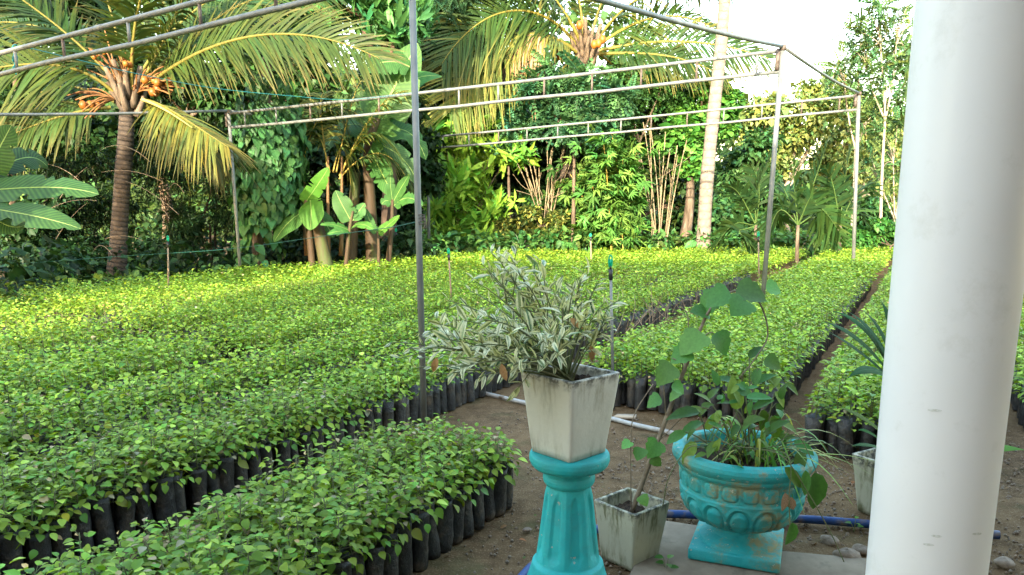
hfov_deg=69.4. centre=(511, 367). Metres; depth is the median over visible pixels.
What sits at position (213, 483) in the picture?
seedling
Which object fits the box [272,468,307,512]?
seedling
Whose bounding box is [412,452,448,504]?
seedling
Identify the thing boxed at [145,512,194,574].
seedling
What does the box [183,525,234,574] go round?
seedling
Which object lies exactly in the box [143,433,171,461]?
seedling
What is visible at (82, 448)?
seedling
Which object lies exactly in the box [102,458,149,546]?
seedling
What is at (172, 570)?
seedling
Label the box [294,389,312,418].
seedling
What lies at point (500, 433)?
seedling
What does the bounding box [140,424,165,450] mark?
seedling
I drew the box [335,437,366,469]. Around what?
seedling
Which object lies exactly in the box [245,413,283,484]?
seedling
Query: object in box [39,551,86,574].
seedling
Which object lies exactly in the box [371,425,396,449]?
seedling
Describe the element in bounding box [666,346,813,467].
leafy plant
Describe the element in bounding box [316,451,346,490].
seedling
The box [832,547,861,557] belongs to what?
stone
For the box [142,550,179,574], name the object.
seedling
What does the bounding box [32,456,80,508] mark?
seedling
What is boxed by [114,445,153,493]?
seedling
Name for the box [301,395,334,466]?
seedling
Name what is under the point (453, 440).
seedling
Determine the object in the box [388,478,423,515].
seedling
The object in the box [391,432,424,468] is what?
seedling
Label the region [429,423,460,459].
seedling
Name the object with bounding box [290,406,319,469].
seedling
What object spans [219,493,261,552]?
seedling
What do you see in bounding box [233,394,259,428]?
seedling
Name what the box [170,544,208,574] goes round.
seedling
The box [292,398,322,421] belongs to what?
seedling
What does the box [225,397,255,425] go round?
seedling
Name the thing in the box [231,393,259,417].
seedling
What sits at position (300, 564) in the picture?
seedling
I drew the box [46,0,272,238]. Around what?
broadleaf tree
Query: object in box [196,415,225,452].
seedling
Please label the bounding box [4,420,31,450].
seedling
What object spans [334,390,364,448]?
seedling
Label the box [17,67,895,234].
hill
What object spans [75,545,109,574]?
seedling
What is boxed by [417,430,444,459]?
seedling
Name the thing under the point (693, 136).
ivy clad tree
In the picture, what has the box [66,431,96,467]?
seedling
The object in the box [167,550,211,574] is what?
seedling
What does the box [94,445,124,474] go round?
seedling
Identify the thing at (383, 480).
seedling
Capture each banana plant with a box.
[0,124,98,234]
[273,167,334,276]
[320,190,373,266]
[323,43,441,276]
[364,209,399,266]
[380,171,422,277]
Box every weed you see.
[654,554,677,568]
[845,516,863,532]
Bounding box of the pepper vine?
[226,36,311,270]
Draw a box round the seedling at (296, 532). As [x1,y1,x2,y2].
[265,527,321,574]
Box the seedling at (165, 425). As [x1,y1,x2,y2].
[155,418,188,458]
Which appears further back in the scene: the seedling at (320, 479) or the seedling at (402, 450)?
the seedling at (402, 450)
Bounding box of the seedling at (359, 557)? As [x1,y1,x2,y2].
[323,507,374,574]
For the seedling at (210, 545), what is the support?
on the ground
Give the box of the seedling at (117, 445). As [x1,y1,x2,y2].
[94,436,125,472]
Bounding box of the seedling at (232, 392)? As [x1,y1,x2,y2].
[221,388,244,417]
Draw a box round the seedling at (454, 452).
[429,444,457,477]
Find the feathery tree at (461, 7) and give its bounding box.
[337,0,520,165]
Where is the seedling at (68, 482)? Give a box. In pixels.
[49,465,87,554]
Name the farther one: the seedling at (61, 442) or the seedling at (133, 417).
the seedling at (133, 417)
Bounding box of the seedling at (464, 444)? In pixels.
[458,434,480,460]
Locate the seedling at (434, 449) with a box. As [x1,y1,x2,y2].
[414,435,446,475]
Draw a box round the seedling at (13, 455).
[0,445,20,486]
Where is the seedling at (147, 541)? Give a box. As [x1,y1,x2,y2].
[123,528,171,574]
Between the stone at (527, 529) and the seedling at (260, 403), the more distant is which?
the seedling at (260, 403)
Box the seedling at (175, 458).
[165,429,200,488]
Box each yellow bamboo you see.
[539,142,636,253]
[566,124,670,261]
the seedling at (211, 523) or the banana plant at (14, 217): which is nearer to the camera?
the seedling at (211, 523)
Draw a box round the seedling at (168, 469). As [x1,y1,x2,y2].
[139,427,181,519]
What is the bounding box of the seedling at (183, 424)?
[171,413,199,451]
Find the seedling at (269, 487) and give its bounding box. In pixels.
[248,471,288,516]
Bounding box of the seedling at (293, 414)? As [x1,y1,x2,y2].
[272,392,298,418]
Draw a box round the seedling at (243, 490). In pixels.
[238,487,273,531]
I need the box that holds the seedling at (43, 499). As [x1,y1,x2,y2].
[12,475,59,557]
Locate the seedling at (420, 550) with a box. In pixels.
[395,476,448,571]
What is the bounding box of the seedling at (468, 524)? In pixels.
[439,460,488,537]
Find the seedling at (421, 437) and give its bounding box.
[403,424,438,474]
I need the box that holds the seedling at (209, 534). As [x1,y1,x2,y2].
[195,529,236,566]
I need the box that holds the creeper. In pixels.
[0,260,247,311]
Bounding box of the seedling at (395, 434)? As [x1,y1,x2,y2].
[380,419,411,463]
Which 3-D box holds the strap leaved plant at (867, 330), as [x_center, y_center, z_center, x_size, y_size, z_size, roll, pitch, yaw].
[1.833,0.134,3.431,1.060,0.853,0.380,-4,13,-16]
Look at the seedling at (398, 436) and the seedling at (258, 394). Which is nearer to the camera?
the seedling at (398, 436)
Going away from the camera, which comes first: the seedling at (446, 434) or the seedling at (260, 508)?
the seedling at (260, 508)
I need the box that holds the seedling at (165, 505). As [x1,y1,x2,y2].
[140,443,187,530]
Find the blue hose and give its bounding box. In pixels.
[518,510,1000,574]
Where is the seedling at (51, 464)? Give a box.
[31,455,65,486]
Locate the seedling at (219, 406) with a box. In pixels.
[211,399,227,422]
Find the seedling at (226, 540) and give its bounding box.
[208,527,253,572]
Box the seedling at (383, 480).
[363,474,395,516]
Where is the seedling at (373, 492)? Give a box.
[351,484,393,540]
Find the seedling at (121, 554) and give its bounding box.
[99,552,133,574]
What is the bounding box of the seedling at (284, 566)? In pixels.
[257,538,309,574]
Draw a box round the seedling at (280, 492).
[264,490,296,519]
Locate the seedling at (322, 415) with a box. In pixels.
[308,391,335,420]
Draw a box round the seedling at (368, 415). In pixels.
[352,385,380,440]
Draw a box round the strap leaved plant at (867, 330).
[825,302,1023,450]
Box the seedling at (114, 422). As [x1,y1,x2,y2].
[99,413,131,448]
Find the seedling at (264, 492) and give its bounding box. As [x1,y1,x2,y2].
[238,485,280,537]
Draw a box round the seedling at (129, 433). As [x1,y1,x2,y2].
[103,427,141,477]
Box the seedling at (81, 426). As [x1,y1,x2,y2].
[71,408,105,457]
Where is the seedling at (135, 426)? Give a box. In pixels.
[123,419,148,437]
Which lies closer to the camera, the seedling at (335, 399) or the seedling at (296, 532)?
the seedling at (296, 532)
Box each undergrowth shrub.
[0,166,106,280]
[35,143,142,276]
[129,131,212,265]
[157,123,235,268]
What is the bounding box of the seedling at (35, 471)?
[14,461,51,494]
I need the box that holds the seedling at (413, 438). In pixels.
[395,428,425,452]
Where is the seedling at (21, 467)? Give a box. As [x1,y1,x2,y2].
[0,460,48,508]
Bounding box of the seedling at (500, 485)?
[482,436,515,516]
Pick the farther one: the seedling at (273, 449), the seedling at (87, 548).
the seedling at (273, 449)
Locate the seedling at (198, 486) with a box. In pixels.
[178,433,217,514]
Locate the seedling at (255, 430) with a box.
[232,414,264,439]
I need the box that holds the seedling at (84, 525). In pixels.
[54,474,103,562]
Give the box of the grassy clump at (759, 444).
[688,414,874,508]
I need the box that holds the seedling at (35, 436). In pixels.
[8,410,47,455]
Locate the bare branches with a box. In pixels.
[34,145,183,252]
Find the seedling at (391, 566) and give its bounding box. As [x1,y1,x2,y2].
[367,495,409,574]
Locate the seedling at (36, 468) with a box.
[28,460,71,507]
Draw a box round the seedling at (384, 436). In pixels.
[376,433,400,464]
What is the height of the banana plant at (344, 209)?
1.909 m
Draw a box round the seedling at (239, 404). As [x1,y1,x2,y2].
[227,403,253,439]
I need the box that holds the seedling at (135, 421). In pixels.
[129,420,157,460]
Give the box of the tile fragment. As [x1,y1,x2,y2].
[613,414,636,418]
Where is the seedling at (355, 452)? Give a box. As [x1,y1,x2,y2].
[334,433,369,477]
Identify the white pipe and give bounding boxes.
[486,392,672,434]
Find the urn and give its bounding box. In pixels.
[672,428,817,573]
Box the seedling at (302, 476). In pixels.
[295,466,339,516]
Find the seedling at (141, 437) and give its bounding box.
[134,428,170,468]
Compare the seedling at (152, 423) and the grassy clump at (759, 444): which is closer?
the grassy clump at (759, 444)
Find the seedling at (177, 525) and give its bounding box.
[159,514,195,558]
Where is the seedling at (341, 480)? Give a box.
[314,459,358,511]
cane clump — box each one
[513,136,577,224]
[638,122,689,247]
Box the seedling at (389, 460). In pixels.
[367,449,404,478]
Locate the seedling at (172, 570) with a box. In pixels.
[142,555,180,574]
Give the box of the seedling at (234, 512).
[217,501,244,535]
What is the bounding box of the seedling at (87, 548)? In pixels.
[60,526,110,573]
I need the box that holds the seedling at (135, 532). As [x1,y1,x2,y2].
[116,517,167,570]
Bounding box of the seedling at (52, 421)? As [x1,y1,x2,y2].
[32,405,75,456]
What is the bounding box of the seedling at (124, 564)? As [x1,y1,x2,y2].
[101,556,144,574]
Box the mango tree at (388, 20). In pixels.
[302,0,442,257]
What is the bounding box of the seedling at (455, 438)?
[438,428,466,458]
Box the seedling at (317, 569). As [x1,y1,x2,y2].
[295,528,343,574]
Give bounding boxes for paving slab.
[630,521,774,574]
[775,551,866,574]
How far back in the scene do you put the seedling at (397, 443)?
3.68 m
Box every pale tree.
[720,59,863,231]
[796,92,903,212]
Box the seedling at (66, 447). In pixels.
[39,445,81,483]
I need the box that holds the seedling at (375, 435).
[364,432,387,472]
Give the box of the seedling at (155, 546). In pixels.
[122,535,173,574]
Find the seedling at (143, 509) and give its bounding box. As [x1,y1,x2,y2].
[115,440,158,535]
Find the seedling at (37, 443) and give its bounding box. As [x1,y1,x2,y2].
[23,418,58,467]
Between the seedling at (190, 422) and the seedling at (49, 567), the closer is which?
the seedling at (49, 567)
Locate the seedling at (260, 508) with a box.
[244,495,282,547]
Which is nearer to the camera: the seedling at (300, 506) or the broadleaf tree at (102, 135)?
the seedling at (300, 506)
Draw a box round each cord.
[12,44,410,99]
[23,222,414,263]
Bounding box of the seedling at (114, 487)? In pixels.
[78,455,127,524]
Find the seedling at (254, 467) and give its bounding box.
[232,410,266,490]
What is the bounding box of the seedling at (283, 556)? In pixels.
[250,536,292,574]
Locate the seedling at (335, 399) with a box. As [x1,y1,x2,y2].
[326,391,346,414]
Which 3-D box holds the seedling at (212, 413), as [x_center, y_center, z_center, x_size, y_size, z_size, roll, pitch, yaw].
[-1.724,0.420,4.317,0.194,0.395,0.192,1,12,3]
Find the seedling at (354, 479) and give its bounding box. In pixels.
[329,462,363,503]
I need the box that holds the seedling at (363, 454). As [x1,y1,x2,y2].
[350,439,386,485]
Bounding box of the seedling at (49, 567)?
[40,558,84,574]
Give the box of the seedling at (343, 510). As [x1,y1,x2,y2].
[324,499,371,562]
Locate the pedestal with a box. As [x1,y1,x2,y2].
[527,449,609,574]
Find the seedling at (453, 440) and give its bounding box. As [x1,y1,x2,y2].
[449,430,477,456]
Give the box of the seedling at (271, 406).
[256,397,282,430]
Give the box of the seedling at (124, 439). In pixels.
[99,428,135,465]
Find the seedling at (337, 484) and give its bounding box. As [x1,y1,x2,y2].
[305,464,339,494]
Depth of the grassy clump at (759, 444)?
3.11 m
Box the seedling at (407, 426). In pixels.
[397,420,427,464]
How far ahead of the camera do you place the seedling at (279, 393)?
4.41 m
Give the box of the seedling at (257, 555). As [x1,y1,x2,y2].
[225,533,273,574]
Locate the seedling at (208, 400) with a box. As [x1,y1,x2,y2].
[185,390,215,427]
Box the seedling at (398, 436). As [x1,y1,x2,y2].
[395,417,418,454]
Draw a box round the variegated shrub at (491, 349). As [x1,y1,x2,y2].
[384,233,627,401]
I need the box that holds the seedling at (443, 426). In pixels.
[431,412,458,448]
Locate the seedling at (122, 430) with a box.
[105,418,140,456]
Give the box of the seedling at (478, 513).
[456,445,494,529]
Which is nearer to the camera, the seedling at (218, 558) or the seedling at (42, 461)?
the seedling at (218, 558)
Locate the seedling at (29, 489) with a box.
[0,470,51,521]
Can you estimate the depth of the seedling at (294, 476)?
3.20 m
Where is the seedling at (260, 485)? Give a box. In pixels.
[237,475,275,504]
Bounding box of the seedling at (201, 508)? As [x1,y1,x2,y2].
[186,496,228,531]
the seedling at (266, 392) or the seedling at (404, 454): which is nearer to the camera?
the seedling at (404, 454)
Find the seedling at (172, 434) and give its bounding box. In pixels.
[144,429,183,463]
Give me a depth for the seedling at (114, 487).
3.38 m
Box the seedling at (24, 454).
[19,444,53,471]
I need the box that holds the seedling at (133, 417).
[117,407,147,440]
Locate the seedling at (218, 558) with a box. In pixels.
[198,556,248,574]
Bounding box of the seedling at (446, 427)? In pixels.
[433,419,455,448]
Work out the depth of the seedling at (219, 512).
2.88 m
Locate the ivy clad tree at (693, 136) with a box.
[657,77,746,244]
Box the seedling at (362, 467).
[341,454,386,507]
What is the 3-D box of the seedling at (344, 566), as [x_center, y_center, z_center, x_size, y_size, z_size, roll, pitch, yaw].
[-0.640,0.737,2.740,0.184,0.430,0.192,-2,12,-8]
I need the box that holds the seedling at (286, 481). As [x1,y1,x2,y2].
[273,471,310,517]
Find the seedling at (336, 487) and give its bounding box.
[317,473,355,525]
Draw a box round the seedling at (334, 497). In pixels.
[322,489,361,537]
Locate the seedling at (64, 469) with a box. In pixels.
[46,451,94,497]
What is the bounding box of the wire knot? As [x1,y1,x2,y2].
[418,214,428,228]
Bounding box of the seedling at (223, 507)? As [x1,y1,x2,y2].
[193,493,246,560]
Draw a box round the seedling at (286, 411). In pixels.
[273,399,304,436]
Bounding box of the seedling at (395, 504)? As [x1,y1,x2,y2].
[376,482,410,527]
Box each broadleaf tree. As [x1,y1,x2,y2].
[0,0,136,236]
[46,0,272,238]
[187,0,362,234]
[282,94,448,265]
[475,75,585,234]
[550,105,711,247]
[711,126,892,239]
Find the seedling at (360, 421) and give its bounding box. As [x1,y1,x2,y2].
[339,387,371,446]
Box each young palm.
[704,150,798,256]
[751,137,856,264]
[798,143,884,249]
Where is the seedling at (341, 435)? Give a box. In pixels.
[321,399,354,451]
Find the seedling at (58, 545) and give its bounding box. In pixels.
[29,485,81,568]
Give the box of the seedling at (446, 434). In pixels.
[423,431,453,472]
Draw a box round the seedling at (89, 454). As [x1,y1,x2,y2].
[73,440,109,483]
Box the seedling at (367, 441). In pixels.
[359,440,394,473]
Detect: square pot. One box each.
[521,363,619,462]
[594,487,668,570]
[852,448,875,514]
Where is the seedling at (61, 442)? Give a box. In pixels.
[44,431,77,476]
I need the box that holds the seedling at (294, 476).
[290,468,328,511]
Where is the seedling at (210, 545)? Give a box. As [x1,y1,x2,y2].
[192,535,242,574]
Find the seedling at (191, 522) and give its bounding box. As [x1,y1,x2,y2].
[180,507,219,548]
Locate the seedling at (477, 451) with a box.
[447,438,487,478]
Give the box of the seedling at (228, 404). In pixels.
[206,392,231,419]
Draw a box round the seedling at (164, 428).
[153,418,175,440]
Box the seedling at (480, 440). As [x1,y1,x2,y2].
[465,429,494,465]
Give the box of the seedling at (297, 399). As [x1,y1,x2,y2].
[283,387,311,414]
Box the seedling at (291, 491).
[264,483,303,532]
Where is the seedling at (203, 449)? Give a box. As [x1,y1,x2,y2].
[183,423,221,469]
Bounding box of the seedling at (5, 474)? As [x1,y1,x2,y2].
[0,465,28,507]
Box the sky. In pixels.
[40,0,914,168]
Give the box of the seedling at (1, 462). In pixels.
[0,454,23,499]
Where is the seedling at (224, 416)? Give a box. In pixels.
[207,414,239,443]
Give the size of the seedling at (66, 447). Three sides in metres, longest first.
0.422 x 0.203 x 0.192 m
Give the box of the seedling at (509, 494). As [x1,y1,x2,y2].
[489,437,527,509]
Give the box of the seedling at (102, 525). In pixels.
[71,453,127,553]
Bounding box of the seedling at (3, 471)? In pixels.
[0,464,31,562]
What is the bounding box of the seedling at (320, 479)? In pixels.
[295,469,337,546]
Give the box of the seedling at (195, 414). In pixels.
[186,413,214,435]
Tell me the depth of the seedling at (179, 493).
3.60 m
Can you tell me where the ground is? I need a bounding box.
[0,235,1023,574]
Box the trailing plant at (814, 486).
[662,409,843,561]
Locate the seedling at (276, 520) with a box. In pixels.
[257,504,298,559]
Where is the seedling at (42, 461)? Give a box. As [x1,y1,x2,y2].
[25,451,56,482]
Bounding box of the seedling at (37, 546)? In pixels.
[13,495,63,574]
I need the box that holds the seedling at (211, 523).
[177,516,214,540]
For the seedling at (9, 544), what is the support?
on the ground
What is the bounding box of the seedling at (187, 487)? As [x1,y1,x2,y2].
[175,420,214,508]
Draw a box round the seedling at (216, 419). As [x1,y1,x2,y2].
[205,410,235,441]
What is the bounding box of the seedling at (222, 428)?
[214,415,250,452]
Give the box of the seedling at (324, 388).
[313,381,339,413]
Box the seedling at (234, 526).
[206,513,246,559]
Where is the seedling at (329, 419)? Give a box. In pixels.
[312,389,341,459]
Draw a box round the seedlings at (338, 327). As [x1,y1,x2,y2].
[0,243,1023,574]
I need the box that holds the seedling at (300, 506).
[274,502,312,546]
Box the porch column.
[865,0,1023,574]
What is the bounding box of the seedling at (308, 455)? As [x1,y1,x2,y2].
[287,443,327,488]
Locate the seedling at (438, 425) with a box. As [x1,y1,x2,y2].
[419,418,448,450]
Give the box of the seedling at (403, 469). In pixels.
[387,464,421,495]
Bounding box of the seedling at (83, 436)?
[62,433,101,484]
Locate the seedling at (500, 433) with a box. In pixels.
[483,427,512,464]
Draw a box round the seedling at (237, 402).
[220,399,245,435]
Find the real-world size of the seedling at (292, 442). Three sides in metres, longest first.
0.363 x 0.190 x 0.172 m
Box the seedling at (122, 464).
[90,444,133,510]
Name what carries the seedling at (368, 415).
on the ground
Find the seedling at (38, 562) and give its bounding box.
[26,560,59,574]
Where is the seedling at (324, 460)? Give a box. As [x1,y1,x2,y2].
[310,444,344,490]
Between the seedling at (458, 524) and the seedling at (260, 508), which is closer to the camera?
the seedling at (260, 508)
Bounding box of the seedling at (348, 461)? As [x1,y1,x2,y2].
[325,447,361,497]
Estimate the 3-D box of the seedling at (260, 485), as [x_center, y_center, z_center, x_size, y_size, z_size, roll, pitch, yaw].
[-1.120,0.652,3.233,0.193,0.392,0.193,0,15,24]
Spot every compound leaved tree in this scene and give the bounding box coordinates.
[467,86,553,254]
[507,44,648,240]
[599,42,695,258]
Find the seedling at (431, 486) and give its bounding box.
[407,473,440,504]
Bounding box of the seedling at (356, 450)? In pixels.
[341,441,368,465]
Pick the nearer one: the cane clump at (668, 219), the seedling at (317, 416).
the seedling at (317, 416)
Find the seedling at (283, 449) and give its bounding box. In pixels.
[267,419,299,479]
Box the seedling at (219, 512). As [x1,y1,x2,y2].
[194,491,238,538]
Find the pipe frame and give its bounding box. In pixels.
[0,0,861,440]
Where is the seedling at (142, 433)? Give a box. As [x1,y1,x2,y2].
[127,429,163,460]
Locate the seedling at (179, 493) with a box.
[145,437,193,523]
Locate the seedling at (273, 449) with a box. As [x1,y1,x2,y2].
[260,410,287,473]
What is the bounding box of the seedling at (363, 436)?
[349,428,376,456]
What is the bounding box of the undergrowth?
[0,224,893,305]
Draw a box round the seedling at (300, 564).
[279,535,334,574]
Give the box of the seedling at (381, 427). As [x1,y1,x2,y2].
[359,419,391,460]
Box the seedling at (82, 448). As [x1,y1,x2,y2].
[69,438,100,462]
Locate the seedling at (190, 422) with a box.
[178,415,210,458]
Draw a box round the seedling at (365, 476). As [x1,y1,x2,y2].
[345,472,394,522]
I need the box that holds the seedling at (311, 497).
[284,483,320,538]
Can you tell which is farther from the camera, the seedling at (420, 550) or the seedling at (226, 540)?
the seedling at (420, 550)
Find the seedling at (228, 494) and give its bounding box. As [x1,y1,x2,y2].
[207,490,242,531]
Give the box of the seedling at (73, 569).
[54,567,91,574]
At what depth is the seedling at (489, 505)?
3.64 m
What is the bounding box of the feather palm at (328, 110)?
[282,75,436,255]
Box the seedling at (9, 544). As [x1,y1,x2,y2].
[0,491,40,574]
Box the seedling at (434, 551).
[400,456,448,559]
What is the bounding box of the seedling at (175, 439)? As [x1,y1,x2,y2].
[153,424,189,483]
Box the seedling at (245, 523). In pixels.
[219,493,266,574]
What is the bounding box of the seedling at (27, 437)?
[0,420,39,475]
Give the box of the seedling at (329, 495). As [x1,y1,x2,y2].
[308,491,347,529]
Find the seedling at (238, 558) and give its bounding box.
[220,538,259,574]
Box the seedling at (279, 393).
[264,389,295,431]
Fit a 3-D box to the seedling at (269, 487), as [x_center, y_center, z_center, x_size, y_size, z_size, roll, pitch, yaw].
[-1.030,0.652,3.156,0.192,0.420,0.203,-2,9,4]
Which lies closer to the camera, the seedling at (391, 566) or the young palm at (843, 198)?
the seedling at (391, 566)
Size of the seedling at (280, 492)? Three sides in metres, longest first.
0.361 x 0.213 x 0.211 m
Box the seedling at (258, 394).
[250,388,276,420]
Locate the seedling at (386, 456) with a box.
[364,446,393,488]
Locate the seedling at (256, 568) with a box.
[229,566,259,574]
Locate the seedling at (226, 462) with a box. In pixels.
[206,420,248,503]
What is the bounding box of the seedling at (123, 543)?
[90,536,152,574]
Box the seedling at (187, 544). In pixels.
[165,529,210,566]
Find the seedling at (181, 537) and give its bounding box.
[167,524,206,558]
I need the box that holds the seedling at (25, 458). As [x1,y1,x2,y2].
[11,456,38,491]
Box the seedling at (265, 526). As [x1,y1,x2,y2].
[243,510,285,567]
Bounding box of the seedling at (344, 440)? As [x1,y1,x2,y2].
[316,428,355,476]
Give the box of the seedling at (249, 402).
[235,396,267,441]
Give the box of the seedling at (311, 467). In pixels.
[279,456,312,500]
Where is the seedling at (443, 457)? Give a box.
[418,435,466,494]
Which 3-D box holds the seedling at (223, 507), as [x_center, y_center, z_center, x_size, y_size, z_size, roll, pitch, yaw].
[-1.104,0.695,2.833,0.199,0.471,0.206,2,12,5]
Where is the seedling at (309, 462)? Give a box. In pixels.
[285,461,318,497]
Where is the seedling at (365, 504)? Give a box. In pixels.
[340,496,382,554]
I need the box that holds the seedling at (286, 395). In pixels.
[272,385,296,417]
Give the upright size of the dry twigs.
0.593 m
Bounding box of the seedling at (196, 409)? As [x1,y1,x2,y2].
[181,403,204,421]
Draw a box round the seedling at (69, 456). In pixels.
[45,447,90,494]
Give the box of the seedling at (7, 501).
[0,491,30,569]
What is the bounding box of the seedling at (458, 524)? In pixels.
[435,464,475,544]
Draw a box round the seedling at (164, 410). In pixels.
[148,403,178,435]
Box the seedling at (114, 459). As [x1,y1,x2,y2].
[90,447,123,481]
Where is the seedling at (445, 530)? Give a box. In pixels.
[421,461,464,553]
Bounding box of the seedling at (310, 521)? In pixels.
[279,513,329,570]
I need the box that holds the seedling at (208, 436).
[200,422,238,463]
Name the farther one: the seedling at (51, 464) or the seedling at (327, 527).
the seedling at (51, 464)
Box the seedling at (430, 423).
[410,417,441,451]
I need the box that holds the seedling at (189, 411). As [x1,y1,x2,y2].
[176,410,204,442]
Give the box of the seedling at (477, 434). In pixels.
[460,422,494,471]
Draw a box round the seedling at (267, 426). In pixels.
[244,406,276,441]
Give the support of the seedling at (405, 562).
on the ground
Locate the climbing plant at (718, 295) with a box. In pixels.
[621,277,780,512]
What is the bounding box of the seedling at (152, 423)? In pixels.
[132,405,162,440]
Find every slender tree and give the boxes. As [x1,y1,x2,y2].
[812,7,903,225]
[838,0,913,218]
[847,31,911,222]
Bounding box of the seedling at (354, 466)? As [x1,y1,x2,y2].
[343,450,375,494]
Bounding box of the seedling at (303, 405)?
[286,390,316,431]
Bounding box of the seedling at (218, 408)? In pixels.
[199,390,225,420]
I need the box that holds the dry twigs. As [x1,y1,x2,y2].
[581,289,699,345]
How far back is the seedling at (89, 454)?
3.51 m
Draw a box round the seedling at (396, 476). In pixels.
[383,466,422,514]
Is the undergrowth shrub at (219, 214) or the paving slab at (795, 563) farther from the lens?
the undergrowth shrub at (219, 214)
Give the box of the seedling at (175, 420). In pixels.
[165,412,189,437]
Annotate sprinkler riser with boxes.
[166,235,168,284]
[447,248,451,297]
[589,233,591,262]
[608,255,614,409]
[757,231,759,282]
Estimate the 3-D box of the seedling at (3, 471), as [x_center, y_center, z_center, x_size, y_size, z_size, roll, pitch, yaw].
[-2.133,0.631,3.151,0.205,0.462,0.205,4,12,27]
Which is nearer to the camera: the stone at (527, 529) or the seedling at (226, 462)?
the stone at (527, 529)
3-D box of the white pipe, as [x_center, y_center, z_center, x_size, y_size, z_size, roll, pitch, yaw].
[0.379,0.313,5.662,2.612,0.038,0.133,10,16,40]
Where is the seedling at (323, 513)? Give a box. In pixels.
[299,490,346,568]
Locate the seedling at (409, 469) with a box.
[406,451,435,493]
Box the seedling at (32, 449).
[5,440,43,482]
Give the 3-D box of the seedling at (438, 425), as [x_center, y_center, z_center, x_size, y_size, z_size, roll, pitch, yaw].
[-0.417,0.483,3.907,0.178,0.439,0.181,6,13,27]
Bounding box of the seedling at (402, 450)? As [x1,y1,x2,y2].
[389,439,423,482]
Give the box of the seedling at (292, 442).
[275,413,303,469]
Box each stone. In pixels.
[522,527,531,531]
[820,535,838,545]
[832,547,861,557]
[852,543,867,555]
[994,556,1014,568]
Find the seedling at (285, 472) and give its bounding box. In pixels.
[258,454,295,502]
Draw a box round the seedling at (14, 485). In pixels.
[0,471,26,499]
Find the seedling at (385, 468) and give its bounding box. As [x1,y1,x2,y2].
[371,461,405,499]
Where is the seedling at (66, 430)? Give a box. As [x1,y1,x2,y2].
[46,417,81,462]
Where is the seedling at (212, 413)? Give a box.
[203,406,229,434]
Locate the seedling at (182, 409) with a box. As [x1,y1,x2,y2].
[164,401,196,431]
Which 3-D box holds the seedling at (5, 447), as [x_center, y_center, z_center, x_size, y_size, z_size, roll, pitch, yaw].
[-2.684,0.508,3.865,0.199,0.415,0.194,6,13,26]
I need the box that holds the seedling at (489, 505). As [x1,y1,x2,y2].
[464,436,505,520]
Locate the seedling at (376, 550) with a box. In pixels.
[356,502,399,574]
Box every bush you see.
[492,203,570,246]
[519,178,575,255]
[841,217,895,252]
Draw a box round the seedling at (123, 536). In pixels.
[101,531,137,570]
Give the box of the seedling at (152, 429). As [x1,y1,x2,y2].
[142,416,174,453]
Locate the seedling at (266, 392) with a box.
[250,391,274,417]
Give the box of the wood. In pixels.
[0,0,911,241]
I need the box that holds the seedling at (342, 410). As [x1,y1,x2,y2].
[322,400,347,418]
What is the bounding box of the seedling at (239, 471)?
[218,420,257,495]
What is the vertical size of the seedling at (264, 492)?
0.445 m
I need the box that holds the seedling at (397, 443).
[381,442,410,472]
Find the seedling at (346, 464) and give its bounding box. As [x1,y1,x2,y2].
[332,451,366,484]
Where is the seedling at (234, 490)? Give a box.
[230,485,259,520]
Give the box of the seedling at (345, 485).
[332,482,372,529]
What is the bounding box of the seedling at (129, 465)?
[118,438,153,477]
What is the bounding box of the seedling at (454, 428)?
[448,419,474,455]
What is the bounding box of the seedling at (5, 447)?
[0,427,17,475]
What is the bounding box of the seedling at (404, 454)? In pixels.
[385,443,414,478]
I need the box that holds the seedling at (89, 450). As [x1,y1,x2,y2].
[71,439,116,496]
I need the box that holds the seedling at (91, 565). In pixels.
[85,559,122,574]
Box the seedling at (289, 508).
[257,503,312,574]
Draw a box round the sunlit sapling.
[420,95,540,252]
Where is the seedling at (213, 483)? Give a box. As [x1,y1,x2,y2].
[191,443,226,507]
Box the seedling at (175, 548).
[158,530,211,574]
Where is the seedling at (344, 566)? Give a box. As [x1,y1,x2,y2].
[315,509,364,574]
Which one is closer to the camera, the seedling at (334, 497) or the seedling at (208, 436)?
the seedling at (334, 497)
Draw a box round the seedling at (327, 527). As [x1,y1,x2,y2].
[320,510,364,568]
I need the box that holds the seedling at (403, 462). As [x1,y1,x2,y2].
[388,450,421,489]
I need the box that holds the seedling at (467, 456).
[442,446,476,485]
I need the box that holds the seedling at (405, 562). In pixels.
[379,474,423,574]
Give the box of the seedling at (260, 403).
[243,394,271,425]
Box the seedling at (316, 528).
[281,508,323,566]
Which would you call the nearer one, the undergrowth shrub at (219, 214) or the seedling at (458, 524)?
the seedling at (458, 524)
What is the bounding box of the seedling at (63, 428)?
[59,417,91,452]
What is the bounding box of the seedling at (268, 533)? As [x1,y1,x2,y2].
[240,528,290,574]
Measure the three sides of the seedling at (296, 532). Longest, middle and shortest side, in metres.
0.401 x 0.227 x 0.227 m
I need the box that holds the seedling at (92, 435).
[82,432,112,468]
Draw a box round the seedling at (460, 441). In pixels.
[444,426,477,477]
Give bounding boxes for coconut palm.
[0,0,408,284]
[418,0,784,256]
[695,0,729,250]
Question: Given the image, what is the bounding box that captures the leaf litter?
[445,409,1023,566]
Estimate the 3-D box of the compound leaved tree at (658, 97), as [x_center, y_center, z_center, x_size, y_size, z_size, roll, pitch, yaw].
[4.112,-6.579,22.825,3.392,6.385,2.297,0,12,0]
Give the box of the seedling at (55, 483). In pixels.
[30,467,84,517]
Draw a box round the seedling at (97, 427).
[81,407,118,457]
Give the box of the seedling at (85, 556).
[57,552,104,574]

